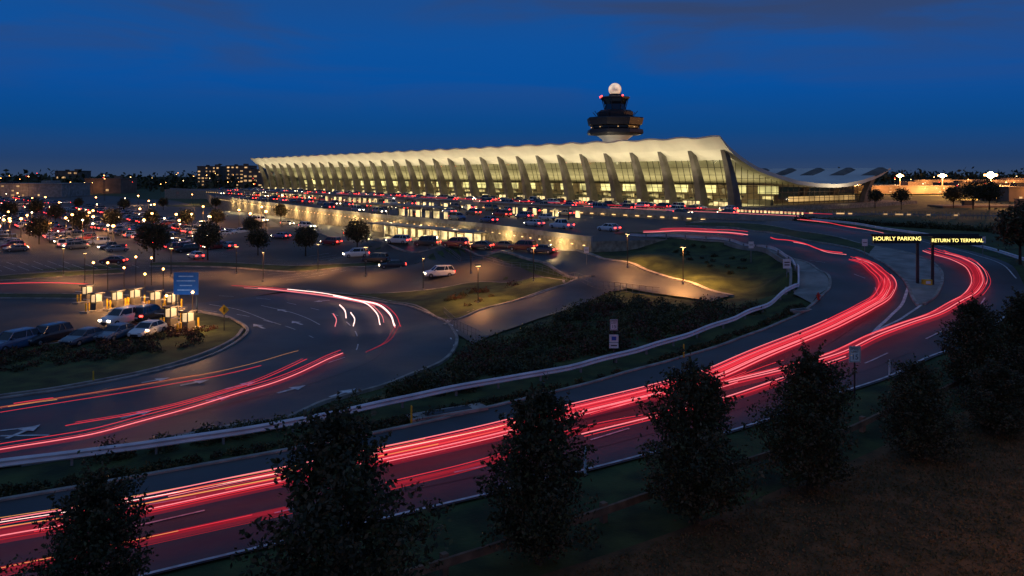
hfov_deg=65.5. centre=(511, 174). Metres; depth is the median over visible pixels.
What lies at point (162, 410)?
red light trail
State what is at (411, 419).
marker post
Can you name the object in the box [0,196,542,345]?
parking lot
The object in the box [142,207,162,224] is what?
deciduous tree
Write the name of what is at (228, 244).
parked sedan
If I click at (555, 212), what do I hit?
bus shelter canopy
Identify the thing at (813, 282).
shoulder pavement
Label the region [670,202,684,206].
suv
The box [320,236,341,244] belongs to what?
parked suv
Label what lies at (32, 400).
red light trail
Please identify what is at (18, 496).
road kerb
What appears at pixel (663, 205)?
suv
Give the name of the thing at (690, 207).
sedan
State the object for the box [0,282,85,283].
red light trail
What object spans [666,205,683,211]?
suv
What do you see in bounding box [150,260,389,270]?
lot median
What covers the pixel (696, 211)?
red light trail
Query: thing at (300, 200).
pickup truck
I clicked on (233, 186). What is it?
distant lamp posts
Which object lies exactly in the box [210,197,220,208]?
deciduous tree
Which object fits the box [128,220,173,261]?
deciduous tree
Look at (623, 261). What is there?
arrivals road kerb
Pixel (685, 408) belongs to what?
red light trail
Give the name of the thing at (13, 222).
parked pickup truck
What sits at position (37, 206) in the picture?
deciduous tree
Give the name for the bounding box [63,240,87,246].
parked suv
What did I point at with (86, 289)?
toll booth
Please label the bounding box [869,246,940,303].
traffic island pavement
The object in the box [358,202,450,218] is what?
bus shelter canopy
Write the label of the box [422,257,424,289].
street lamp
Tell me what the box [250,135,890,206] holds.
airport terminal
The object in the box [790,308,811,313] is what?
drainage inlet
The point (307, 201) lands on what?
suv
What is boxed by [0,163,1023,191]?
distant trees
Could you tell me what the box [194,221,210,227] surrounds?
parked minivan
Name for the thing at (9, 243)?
parked suv
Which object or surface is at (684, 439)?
evergreen tree
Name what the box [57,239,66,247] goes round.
parked pickup truck
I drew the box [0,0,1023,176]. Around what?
sky
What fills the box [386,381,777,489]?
red light trail
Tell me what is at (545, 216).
sedan
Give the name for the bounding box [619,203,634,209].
suv
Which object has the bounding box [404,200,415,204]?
minivan
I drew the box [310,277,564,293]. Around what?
median kerb
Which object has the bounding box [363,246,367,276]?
street lamp
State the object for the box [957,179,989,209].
deciduous tree
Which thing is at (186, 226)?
parked minivan
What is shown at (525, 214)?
suv
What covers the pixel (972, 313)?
evergreen tree
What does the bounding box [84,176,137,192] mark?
warehouse
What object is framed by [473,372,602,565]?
evergreen tree
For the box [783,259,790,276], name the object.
traffic sign
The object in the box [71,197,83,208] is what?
deciduous tree
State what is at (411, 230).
arrivals canopy
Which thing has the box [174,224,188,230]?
parked minivan
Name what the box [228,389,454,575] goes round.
evergreen tree
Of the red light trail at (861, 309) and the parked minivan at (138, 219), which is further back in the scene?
the parked minivan at (138, 219)
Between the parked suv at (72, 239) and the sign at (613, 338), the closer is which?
the sign at (613, 338)
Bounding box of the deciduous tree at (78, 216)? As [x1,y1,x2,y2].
[63,208,92,230]
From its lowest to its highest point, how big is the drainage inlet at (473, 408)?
0.370 m
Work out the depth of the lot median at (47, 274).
132.37 m
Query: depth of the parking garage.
600.00 m
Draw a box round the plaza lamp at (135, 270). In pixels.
[135,256,136,285]
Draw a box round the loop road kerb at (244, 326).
[0,308,248,398]
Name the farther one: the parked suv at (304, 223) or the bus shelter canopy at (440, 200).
the bus shelter canopy at (440, 200)
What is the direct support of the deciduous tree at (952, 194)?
on the ground at (762, 279)
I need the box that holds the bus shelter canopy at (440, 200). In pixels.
[396,198,472,211]
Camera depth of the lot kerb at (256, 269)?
140.36 m
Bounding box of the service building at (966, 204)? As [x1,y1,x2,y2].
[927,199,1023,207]
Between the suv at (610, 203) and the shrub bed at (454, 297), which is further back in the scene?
the suv at (610, 203)
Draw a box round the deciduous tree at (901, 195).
[890,186,911,209]
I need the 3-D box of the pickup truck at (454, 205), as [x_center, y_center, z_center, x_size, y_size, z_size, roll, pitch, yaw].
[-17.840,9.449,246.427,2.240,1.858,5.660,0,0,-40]
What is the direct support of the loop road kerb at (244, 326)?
on the loop road at (419, 340)
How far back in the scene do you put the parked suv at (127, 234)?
210.41 m
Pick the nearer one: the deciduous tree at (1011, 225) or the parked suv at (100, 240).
the deciduous tree at (1011, 225)
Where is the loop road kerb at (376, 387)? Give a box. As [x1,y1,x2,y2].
[21,289,458,466]
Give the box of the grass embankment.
[540,395,1023,575]
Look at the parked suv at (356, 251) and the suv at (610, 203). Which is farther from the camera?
the suv at (610, 203)
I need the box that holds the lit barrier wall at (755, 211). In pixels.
[718,206,804,215]
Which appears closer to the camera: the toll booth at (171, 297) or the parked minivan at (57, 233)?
the toll booth at (171, 297)
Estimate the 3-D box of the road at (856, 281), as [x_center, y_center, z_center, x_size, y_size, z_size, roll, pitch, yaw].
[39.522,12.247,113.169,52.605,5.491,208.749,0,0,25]
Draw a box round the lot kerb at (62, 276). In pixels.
[0,272,123,280]
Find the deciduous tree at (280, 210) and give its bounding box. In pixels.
[272,202,289,221]
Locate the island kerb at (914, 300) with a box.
[685,225,918,305]
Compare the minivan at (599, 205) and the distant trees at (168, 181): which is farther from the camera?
the distant trees at (168, 181)
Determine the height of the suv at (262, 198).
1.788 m
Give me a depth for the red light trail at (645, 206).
207.63 m
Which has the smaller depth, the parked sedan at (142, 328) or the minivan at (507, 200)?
the parked sedan at (142, 328)
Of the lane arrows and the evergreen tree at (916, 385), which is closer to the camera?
the evergreen tree at (916, 385)
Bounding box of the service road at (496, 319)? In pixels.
[449,276,625,343]
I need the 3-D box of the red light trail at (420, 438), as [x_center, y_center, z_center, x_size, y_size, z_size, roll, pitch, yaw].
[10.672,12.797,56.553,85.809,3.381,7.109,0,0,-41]
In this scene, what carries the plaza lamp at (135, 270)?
on the parking lot
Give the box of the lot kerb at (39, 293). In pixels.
[0,293,79,293]
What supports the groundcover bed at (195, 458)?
on the ground at (762, 279)
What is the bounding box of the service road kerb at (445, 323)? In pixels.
[443,276,577,324]
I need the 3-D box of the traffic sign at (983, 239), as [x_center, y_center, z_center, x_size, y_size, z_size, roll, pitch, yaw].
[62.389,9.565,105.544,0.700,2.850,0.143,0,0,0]
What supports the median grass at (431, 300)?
on the median kerb at (437, 317)
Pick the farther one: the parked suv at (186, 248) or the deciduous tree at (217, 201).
the deciduous tree at (217, 201)
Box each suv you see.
[0,238,19,244]
[0,240,24,247]
[0,327,40,352]
[28,321,73,345]
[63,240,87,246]
[65,241,89,249]
[66,238,81,241]
[70,230,83,236]
[75,232,96,237]
[88,237,110,244]
[98,224,110,230]
[98,305,139,325]
[114,229,127,235]
[124,231,135,237]
[132,304,163,321]
[160,239,179,245]
[174,243,198,252]
[203,241,225,249]
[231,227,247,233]
[254,216,267,221]
[259,196,266,200]
[299,221,314,227]
[304,199,312,203]
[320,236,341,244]
[342,247,369,257]
[351,205,363,211]
[362,252,389,262]
[373,207,386,213]
[386,234,410,243]
[424,265,454,277]
[439,195,448,198]
[441,237,468,246]
[449,212,465,219]
[465,208,480,214]
[480,198,490,201]
[507,240,537,250]
[516,211,533,218]
[529,207,539,212]
[547,198,559,203]
[604,201,618,206]
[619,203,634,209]
[635,202,648,207]
[654,202,670,208]
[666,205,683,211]
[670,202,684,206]
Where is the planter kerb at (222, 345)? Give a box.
[0,328,243,396]
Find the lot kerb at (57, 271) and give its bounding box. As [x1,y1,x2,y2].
[0,269,108,275]
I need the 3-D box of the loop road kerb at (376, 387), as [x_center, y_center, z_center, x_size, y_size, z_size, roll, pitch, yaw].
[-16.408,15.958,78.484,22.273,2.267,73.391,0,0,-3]
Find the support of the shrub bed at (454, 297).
on the ground at (762, 279)
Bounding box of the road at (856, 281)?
[0,219,1023,575]
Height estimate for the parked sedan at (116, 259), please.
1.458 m
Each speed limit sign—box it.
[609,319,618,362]
[849,346,860,397]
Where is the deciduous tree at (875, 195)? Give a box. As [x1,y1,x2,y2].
[867,189,884,207]
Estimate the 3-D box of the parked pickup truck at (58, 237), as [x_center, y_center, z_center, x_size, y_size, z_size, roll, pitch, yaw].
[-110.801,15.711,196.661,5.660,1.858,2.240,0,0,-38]
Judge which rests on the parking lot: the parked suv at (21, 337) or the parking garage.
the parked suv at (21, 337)
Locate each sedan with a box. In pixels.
[4,244,29,251]
[53,227,66,231]
[58,326,102,346]
[78,234,95,239]
[93,322,135,341]
[98,256,127,263]
[105,245,129,251]
[127,319,167,337]
[161,221,174,224]
[172,234,189,238]
[179,236,193,241]
[188,251,203,258]
[220,230,231,234]
[223,241,235,248]
[271,232,290,238]
[280,220,293,224]
[317,200,325,204]
[342,202,352,205]
[379,260,405,268]
[443,208,455,213]
[466,240,493,248]
[479,216,497,222]
[492,240,514,248]
[501,207,512,211]
[524,219,544,226]
[527,244,556,253]
[538,214,555,220]
[558,210,574,215]
[562,202,575,204]
[597,223,620,231]
[649,202,656,207]
[673,208,692,212]
[684,205,700,210]
[693,204,706,209]
[717,209,737,214]
[719,205,737,209]
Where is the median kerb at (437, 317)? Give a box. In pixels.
[314,284,565,319]
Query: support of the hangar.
on the ground at (762, 279)
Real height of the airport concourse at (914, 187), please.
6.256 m
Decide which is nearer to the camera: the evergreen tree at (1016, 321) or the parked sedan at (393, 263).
the evergreen tree at (1016, 321)
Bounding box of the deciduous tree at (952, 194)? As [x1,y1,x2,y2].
[940,185,962,207]
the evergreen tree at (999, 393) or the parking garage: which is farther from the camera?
the parking garage
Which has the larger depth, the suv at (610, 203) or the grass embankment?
the suv at (610, 203)
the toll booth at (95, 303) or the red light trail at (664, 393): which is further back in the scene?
the toll booth at (95, 303)
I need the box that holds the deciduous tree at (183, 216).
[177,207,195,224]
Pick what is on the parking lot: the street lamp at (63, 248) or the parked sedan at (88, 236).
the parked sedan at (88, 236)
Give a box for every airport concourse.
[838,182,954,193]
[978,182,1023,201]
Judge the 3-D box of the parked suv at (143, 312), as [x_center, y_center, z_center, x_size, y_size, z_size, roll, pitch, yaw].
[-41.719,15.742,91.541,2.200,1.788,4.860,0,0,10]
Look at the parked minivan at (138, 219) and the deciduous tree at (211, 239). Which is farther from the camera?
the parked minivan at (138, 219)
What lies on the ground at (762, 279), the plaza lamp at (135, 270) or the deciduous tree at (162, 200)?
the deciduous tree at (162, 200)
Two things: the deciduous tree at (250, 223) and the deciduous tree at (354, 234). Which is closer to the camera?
the deciduous tree at (354, 234)
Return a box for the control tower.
[587,83,643,141]
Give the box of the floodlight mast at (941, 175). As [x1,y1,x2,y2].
[938,174,946,193]
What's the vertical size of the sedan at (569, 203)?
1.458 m
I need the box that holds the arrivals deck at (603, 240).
[206,193,702,251]
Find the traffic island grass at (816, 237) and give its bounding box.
[686,222,874,252]
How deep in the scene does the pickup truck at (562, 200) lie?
263.08 m
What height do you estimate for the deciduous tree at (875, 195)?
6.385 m
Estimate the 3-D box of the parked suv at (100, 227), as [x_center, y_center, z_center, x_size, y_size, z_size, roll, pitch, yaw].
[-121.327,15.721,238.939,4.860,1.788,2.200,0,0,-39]
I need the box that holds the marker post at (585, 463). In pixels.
[584,446,587,475]
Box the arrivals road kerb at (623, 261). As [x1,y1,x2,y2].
[293,227,733,296]
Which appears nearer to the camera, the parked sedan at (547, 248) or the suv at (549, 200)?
the parked sedan at (547, 248)
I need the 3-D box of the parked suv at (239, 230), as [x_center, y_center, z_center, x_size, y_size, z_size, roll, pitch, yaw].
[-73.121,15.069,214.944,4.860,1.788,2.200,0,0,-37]
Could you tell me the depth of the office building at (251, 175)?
800.00 m
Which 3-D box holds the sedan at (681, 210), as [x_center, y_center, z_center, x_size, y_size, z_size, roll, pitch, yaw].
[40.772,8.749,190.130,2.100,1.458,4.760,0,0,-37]
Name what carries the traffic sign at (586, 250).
on the ground at (762, 279)
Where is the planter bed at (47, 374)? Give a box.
[0,313,241,393]
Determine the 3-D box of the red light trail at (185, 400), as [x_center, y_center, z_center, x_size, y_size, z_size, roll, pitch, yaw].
[-22.278,16.043,59.616,2.571,0.236,21.571,0,0,29]
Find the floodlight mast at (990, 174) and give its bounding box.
[984,172,997,180]
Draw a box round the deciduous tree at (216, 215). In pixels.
[206,207,225,224]
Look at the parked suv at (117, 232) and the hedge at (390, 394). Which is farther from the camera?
the parked suv at (117, 232)
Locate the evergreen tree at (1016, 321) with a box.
[982,286,1023,384]
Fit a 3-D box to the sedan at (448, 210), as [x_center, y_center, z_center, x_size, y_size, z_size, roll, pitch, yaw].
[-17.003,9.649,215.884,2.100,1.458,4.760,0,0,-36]
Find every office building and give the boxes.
[55,169,90,182]
[197,164,225,188]
[225,164,256,187]
[242,167,271,187]
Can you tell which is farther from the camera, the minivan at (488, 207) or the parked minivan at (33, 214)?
the parked minivan at (33, 214)
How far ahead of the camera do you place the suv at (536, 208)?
214.69 m
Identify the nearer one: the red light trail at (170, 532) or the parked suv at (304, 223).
the red light trail at (170, 532)
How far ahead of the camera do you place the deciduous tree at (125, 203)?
333.52 m
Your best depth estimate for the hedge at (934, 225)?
153.11 m
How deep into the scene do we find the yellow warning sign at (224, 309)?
84.52 m
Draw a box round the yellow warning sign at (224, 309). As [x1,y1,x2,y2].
[219,305,228,330]
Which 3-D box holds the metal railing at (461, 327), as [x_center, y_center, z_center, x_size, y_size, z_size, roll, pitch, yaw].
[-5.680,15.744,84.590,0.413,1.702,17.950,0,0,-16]
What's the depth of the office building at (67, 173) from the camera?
1000.00 m
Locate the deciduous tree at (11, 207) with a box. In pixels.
[0,200,18,217]
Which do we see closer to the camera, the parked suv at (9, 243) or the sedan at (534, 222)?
the sedan at (534, 222)
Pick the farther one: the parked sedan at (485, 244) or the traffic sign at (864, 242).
the parked sedan at (485, 244)
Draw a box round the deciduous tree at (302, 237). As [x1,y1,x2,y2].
[292,224,320,255]
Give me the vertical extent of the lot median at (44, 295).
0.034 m
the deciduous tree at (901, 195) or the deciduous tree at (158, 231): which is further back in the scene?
the deciduous tree at (901, 195)
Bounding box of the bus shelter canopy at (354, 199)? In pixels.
[308,193,394,203]
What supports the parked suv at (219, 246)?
on the parking lot
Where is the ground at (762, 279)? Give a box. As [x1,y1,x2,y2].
[0,177,1023,575]
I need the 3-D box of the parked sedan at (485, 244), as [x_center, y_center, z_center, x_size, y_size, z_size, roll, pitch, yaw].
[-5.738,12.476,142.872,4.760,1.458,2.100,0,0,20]
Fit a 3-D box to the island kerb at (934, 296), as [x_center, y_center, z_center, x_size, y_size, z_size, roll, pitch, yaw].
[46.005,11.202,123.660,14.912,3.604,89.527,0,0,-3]
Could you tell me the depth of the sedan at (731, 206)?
210.16 m
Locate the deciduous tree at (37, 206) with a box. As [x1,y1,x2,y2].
[24,197,45,213]
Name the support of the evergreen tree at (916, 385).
on the grass embankment
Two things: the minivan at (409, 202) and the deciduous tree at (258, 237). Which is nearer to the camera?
the deciduous tree at (258, 237)
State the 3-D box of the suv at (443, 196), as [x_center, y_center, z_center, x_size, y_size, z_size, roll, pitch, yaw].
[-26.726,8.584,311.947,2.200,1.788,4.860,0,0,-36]
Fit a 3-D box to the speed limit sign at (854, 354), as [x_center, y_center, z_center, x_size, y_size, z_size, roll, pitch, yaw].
[22.173,12.797,51.553,0.750,3.463,0.118,0,0,0]
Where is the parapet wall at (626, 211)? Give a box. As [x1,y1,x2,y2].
[170,188,765,245]
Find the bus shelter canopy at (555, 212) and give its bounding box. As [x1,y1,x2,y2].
[479,202,583,219]
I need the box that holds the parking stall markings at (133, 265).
[2,245,345,279]
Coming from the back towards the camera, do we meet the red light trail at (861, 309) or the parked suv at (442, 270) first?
the parked suv at (442, 270)
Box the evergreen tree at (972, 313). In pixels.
[934,290,1014,394]
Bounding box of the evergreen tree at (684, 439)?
[631,345,776,526]
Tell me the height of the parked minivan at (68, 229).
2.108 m
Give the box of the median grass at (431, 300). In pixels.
[311,277,564,318]
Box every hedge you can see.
[81,372,440,463]
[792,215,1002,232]
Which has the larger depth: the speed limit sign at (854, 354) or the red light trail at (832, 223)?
the red light trail at (832, 223)
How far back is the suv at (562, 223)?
153.87 m
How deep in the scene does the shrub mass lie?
72.60 m
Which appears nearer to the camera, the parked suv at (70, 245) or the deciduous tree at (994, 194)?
the parked suv at (70, 245)
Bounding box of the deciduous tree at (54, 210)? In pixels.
[43,204,66,220]
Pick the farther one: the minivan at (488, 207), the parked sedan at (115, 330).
the minivan at (488, 207)
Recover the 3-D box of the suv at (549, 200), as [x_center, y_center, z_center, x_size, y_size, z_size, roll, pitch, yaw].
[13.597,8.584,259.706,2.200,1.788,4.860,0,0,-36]
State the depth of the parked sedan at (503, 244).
142.54 m
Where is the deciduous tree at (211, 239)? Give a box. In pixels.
[189,220,225,259]
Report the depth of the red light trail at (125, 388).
59.92 m
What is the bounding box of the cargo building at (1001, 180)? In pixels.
[897,178,1023,184]
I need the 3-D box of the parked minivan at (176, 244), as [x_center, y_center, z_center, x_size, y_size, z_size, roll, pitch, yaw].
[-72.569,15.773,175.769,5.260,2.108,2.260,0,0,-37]
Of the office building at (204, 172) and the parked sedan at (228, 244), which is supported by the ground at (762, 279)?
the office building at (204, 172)
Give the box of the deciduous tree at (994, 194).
[978,177,1004,209]
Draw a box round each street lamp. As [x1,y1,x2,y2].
[61,247,64,275]
[234,245,238,273]
[262,251,264,281]
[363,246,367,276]
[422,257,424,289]
[468,242,472,273]
[475,264,480,302]
[531,246,535,280]
[625,233,629,267]
[680,246,685,283]
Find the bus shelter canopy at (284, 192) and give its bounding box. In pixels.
[240,190,313,198]
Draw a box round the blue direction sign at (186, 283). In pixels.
[174,272,198,313]
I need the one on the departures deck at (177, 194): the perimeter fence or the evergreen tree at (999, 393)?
the perimeter fence
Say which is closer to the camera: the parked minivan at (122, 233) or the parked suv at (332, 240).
the parked suv at (332, 240)
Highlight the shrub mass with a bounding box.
[380,289,766,396]
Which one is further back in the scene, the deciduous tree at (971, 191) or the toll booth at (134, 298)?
the deciduous tree at (971, 191)
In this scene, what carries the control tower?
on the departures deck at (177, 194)
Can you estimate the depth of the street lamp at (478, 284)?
97.73 m
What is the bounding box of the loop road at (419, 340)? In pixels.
[0,290,454,458]
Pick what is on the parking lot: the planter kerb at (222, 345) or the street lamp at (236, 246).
the street lamp at (236, 246)
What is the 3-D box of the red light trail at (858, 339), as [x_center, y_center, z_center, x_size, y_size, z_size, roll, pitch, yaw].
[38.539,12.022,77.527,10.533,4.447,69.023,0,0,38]
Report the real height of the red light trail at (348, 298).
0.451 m
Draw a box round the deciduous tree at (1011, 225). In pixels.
[989,195,1023,264]
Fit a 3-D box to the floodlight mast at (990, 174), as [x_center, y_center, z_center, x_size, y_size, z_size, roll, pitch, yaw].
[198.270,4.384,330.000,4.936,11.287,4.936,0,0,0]
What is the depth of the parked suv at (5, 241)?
186.70 m
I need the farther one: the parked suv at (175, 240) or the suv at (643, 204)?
the suv at (643, 204)
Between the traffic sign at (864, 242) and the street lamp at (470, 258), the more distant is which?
the street lamp at (470, 258)
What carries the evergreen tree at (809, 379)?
on the ground at (762, 279)
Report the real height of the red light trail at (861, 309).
4.388 m
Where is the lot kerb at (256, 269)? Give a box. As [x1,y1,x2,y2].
[150,265,378,271]
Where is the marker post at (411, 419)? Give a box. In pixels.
[409,405,412,423]
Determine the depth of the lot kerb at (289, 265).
143.59 m
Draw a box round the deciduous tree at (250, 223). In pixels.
[240,215,261,234]
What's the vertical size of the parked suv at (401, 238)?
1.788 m
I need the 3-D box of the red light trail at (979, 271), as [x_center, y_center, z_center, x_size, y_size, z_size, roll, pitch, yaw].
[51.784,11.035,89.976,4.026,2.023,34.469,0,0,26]
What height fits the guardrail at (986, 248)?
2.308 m
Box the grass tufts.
[564,405,1023,575]
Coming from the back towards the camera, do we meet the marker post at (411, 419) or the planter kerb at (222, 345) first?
the planter kerb at (222, 345)
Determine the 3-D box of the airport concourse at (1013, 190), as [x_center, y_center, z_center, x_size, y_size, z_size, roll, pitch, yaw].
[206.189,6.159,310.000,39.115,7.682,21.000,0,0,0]
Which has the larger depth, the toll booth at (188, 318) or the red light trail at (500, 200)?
the red light trail at (500, 200)
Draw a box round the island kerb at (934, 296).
[685,222,943,304]
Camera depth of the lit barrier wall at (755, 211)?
191.43 m
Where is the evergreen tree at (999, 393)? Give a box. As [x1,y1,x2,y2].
[945,350,1023,438]
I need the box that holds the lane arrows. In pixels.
[6,300,355,437]
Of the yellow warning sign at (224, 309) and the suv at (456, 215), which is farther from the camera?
the suv at (456, 215)
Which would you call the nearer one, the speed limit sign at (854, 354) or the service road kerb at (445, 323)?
the speed limit sign at (854, 354)
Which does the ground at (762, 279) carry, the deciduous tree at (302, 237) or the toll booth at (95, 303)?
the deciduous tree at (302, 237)
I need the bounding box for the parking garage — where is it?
[0,180,90,196]
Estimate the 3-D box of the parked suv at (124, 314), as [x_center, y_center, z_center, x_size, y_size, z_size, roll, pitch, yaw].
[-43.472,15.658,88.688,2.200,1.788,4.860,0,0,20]
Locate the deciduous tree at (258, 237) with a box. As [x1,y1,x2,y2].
[244,224,271,254]
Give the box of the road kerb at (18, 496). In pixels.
[0,236,831,501]
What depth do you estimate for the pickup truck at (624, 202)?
240.15 m
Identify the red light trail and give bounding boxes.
[0,277,892,539]
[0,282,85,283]
[0,350,342,449]
[0,425,508,527]
[1,351,294,411]
[1,513,292,575]
[8,398,56,406]
[65,359,305,425]
[232,285,400,327]
[287,289,383,324]
[333,295,394,325]
[338,193,819,213]
[355,194,642,206]
[377,256,896,461]
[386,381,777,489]
[477,201,790,215]
[581,356,846,436]
[588,360,782,414]
[652,228,747,234]
[721,248,987,385]
[770,237,846,254]
[797,219,881,232]
[944,250,990,301]
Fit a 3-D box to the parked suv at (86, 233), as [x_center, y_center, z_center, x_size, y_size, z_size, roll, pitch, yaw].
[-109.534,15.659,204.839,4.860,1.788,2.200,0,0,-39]
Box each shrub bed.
[0,324,217,371]
[443,280,518,305]
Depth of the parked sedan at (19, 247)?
175.57 m
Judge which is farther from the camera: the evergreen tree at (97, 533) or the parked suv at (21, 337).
the parked suv at (21, 337)
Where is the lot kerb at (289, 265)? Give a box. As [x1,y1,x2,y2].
[150,262,368,265]
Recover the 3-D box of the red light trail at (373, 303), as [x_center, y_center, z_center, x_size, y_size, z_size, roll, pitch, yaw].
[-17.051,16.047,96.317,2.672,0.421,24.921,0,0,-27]
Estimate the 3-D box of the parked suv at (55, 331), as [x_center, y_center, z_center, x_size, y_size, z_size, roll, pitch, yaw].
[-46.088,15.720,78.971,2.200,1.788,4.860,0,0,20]
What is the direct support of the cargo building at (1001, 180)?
on the ground at (762, 279)
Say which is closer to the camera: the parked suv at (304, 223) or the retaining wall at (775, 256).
the retaining wall at (775, 256)
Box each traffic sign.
[584,247,588,264]
[749,242,753,247]
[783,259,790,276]
[862,239,867,258]
[982,236,985,256]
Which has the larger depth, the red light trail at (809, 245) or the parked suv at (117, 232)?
the parked suv at (117, 232)
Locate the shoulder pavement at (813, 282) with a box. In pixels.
[767,248,828,302]
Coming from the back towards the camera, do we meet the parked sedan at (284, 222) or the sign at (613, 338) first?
the parked sedan at (284, 222)
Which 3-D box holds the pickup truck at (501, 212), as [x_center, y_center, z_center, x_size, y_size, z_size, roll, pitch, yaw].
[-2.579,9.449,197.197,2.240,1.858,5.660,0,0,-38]
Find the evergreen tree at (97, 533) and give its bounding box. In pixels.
[0,450,158,575]
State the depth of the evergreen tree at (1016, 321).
52.06 m
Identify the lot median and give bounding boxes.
[0,269,122,279]
[0,294,79,297]
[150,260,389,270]
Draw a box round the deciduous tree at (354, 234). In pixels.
[341,217,371,246]
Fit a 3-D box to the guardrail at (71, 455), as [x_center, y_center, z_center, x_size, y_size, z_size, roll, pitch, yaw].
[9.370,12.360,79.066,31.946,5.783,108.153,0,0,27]
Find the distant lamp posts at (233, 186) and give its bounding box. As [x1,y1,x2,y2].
[9,173,1016,199]
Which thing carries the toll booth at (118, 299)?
on the parking lot
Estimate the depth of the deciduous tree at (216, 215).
238.16 m
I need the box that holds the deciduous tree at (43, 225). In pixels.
[23,212,54,243]
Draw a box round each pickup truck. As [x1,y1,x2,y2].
[10,219,21,224]
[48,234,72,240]
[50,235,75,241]
[52,225,62,231]
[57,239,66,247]
[98,241,125,249]
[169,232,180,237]
[296,198,304,202]
[329,200,340,205]
[448,203,461,208]
[492,209,510,216]
[513,196,522,201]
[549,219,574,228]
[557,198,567,203]
[619,200,635,205]
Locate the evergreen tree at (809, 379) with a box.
[741,332,861,493]
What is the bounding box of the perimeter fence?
[801,211,1006,218]
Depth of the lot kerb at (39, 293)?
112.50 m
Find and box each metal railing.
[427,243,566,276]
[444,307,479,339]
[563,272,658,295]
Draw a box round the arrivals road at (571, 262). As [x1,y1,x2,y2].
[217,209,727,300]
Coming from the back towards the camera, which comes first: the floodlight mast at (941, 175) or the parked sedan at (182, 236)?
the floodlight mast at (941, 175)
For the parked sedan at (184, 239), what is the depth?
192.04 m
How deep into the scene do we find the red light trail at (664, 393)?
50.16 m
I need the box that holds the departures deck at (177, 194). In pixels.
[165,188,916,220]
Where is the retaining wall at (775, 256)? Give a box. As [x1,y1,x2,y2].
[724,241,791,294]
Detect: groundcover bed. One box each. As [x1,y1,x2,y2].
[0,303,804,497]
[672,243,746,273]
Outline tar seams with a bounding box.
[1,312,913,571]
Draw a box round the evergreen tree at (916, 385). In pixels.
[870,353,976,464]
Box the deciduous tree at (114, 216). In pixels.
[101,206,125,225]
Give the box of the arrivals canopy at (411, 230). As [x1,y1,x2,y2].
[367,222,488,242]
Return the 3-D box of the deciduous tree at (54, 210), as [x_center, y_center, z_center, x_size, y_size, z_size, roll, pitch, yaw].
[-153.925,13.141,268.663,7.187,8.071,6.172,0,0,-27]
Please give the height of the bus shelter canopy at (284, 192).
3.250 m
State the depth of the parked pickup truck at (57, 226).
237.78 m
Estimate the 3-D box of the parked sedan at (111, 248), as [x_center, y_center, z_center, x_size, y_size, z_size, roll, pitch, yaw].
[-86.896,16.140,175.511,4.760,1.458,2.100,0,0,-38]
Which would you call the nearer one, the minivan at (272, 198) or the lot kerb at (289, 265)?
the lot kerb at (289, 265)
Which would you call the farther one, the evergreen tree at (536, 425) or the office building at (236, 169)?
the office building at (236, 169)
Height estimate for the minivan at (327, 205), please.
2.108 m
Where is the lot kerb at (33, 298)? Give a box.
[0,297,79,299]
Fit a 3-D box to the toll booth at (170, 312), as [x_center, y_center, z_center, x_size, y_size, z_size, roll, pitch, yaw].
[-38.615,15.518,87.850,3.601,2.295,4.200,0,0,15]
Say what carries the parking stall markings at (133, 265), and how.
on the parking lot
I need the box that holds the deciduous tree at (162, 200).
[156,197,167,209]
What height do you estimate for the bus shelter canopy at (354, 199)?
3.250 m
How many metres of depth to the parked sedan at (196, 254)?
152.73 m
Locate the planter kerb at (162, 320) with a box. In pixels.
[19,312,229,347]
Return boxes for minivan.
[0,230,10,233]
[0,233,16,237]
[20,213,35,217]
[47,232,70,239]
[62,227,81,231]
[107,226,124,233]
[120,229,135,237]
[136,217,144,222]
[170,241,189,251]
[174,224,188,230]
[177,225,196,232]
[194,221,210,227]
[268,196,277,200]
[321,202,334,208]
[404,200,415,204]
[413,235,440,245]
[484,204,498,210]
[501,199,512,202]
[592,202,609,208]
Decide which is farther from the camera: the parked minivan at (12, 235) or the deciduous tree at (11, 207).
the deciduous tree at (11, 207)
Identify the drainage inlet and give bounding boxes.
[407,402,487,422]
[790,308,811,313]
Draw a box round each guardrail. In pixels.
[0,233,799,467]
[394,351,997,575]
[799,217,1023,260]
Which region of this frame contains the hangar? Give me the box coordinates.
[932,180,1009,187]
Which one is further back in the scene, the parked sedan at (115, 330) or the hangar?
the hangar
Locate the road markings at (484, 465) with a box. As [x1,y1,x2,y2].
[0,221,1015,575]
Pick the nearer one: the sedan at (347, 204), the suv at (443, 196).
the sedan at (347, 204)
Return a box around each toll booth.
[72,284,95,303]
[79,291,108,313]
[103,289,131,310]
[124,287,147,305]
[145,289,165,306]
[156,304,182,326]
[160,291,186,310]
[171,309,200,333]
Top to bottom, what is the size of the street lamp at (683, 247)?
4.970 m
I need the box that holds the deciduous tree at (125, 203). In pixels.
[117,197,130,207]

